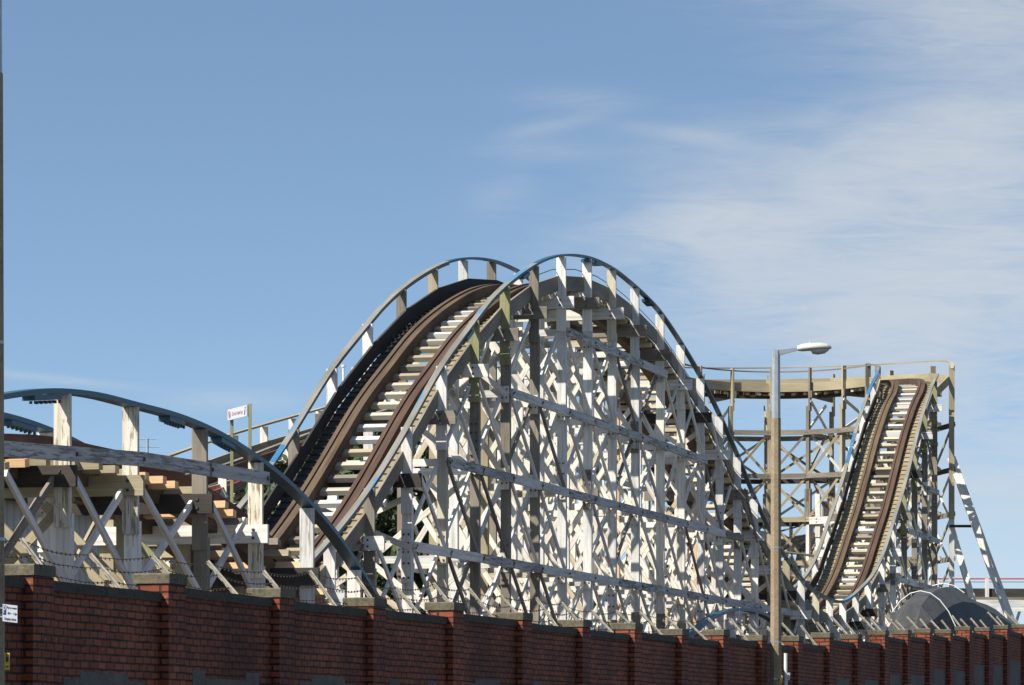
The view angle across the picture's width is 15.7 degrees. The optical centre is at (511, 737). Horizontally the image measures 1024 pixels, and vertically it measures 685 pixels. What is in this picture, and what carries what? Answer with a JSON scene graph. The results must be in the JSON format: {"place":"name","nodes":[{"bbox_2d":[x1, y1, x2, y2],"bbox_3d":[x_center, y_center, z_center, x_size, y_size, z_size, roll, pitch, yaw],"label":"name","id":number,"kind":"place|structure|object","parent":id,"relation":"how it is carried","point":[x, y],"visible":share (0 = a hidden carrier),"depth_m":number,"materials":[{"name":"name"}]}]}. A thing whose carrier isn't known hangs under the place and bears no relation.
{"place":"outdoors","nodes":[
{"label":"outdoors","id":0,"kind":"place"},
{"bbox_2d":[4,498,224,584],"bbox_3d":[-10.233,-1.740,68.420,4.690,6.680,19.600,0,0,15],"label":"shed","id":1,"kind":"structure","parent":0,"point":[13,514],"depth_m":68.92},
{"bbox_2d":[2,0,1023,623],"label":"sky","id":2,"kind":"structure","parent":0,"point":[206,202],"materials":[{"name":"blue"}]},
{"bbox_2d":[937,578,1023,620],"bbox_3d":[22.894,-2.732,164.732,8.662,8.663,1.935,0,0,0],"label":"distant track","id":3,"kind":"structure","parent":0,"point":[987,595],"depth_m":164.69,"materials":[{"name":"white metal"}]},
{"label":"ground","id":4,"kind":"structure","parent":0,"visible":0},
{"bbox_2d":[139,439,155,452],"bbox_3d":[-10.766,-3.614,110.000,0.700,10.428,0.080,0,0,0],"label":"mast","id":5,"kind":"object","parent":4,"relation":"on","point":[147,445],"visible":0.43,"depth_m":109.98,"materials":[{"name":"metal"}]},
{"bbox_2d":[227,404,251,503],"bbox_3d":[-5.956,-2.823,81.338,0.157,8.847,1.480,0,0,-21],"label":"rider notice","id":6,"kind":"object","parent":4,"relation":"on","point":[239,412],"visible":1,"depth_m":81.40,"materials":[{"name":"white wood"}]},
{"bbox_2d":[234,454,392,610],"bbox_3d":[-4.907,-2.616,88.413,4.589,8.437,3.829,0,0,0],"label":"tree","id":7,"kind":"object","parent":4,"relation":"on","point":[281,467],"visible":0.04,"depth_m":87.53,"materials":[{"name":"green plant"}]},
{"bbox_2d":[341,365,345,400],"bbox_3d":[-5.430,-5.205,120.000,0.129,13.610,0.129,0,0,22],"label":"mast","id":8,"kind":"object","parent":4,"relation":"on","point":[343,371],"visible":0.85,"depth_m":119.98,"materials":[{"name":"white metal"}]},
{"bbox_2d":[312,411,428,614],"bbox_3d":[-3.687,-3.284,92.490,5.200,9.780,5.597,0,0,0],"label":"tree","id":9,"kind":"object","parent":4,"relation":"on","point":[386,522],"visible":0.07,"depth_m":91.33,"materials":[{"name":"green plant"}]},
{"bbox_2d":[4,388,803,642],"bbox_3d":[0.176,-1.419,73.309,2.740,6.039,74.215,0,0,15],"label":"coaster track","id":10,"kind":"structure","parent":4,"relation":"on","point":[59,476],"depth_m":51.59,"materials":[{"name":"blue paint"}]},
{"bbox_2d":[379,436,500,613],"bbox_3d":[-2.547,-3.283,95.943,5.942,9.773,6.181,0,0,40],"label":"tree","id":11,"kind":"object","parent":4,"relation":"on","point":[421,524],"visible":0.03,"depth_m":94.45,"materials":[{"name":"green plant"}]},
{"bbox_2d":[4,537,1023,684],"bbox_3d":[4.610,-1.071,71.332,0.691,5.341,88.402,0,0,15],"label":"brick wall","id":12,"kind":"structure","parent":4,"relation":"on","point":[166,627],"depth_m":47.27,"materials":[{"name":"brick"}]},
{"bbox_2d":[166,254,1014,643],"bbox_3d":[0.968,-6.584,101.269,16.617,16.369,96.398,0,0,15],"label":"wooden coaster","id":13,"kind":"object","parent":4,"relation":"on","point":[520,524],"visible":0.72,"depth_m":88.85,"materials":[{"name":"white wood"}]},
{"bbox_2d":[650,494,887,616],"bbox_3d":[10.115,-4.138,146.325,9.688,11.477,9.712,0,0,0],"label":"building","id":14,"kind":"structure","parent":4,"relation":"on","point":[818,522],"depth_m":145.31,"materials":[{"name":"white paint"}]},
{"bbox_2d":[888,583,1012,636],"bbox_3d":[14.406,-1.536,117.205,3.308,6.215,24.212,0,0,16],"label":"covered ride","id":15,"kind":"object","parent":4,"relation":"on","point":[934,605],"visible":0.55,"depth_m":107.77},
{"bbox_3d":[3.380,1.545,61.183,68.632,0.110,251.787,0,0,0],"label":"pavement","id":16,"kind":"structure","parent":0,"visible":0},
{"bbox_2d":[0,0,9,684],"bbox_3d":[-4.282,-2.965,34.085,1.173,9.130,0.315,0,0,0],"label":"street lamp","id":17,"kind":"object","parent":16,"relation":"on","point":[4,661],"visible":1,"depth_m":34.04,"materials":[{"name":"metal"}]},
{"bbox_2d":[0,604,16,622],"bbox_3d":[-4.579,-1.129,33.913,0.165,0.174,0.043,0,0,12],"label":"parking sign","id":18,"kind":"object","parent":17,"relation":"attached to","point":[9,613],"visible":1,"depth_m":33.90,"materials":[{"name":"white metal"}]},
{"bbox_2d":[784,653,789,684],"bbox_3d":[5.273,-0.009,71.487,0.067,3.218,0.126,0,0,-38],"label":"sign pole","id":19,"kind":"object","parent":16,"relation":"on","point":[786,676],"visible":1,"depth_m":71.48,"materials":[{"name":"white metal"}]},
{"bbox_2d":[770,342,831,684],"bbox_3d":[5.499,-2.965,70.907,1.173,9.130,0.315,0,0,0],"label":"street lamp","id":20,"kind":"object","parent":16,"relation":"on","point":[775,608],"visible":1,"depth_m":70.83,"materials":[{"name":"metal"}]}
]}

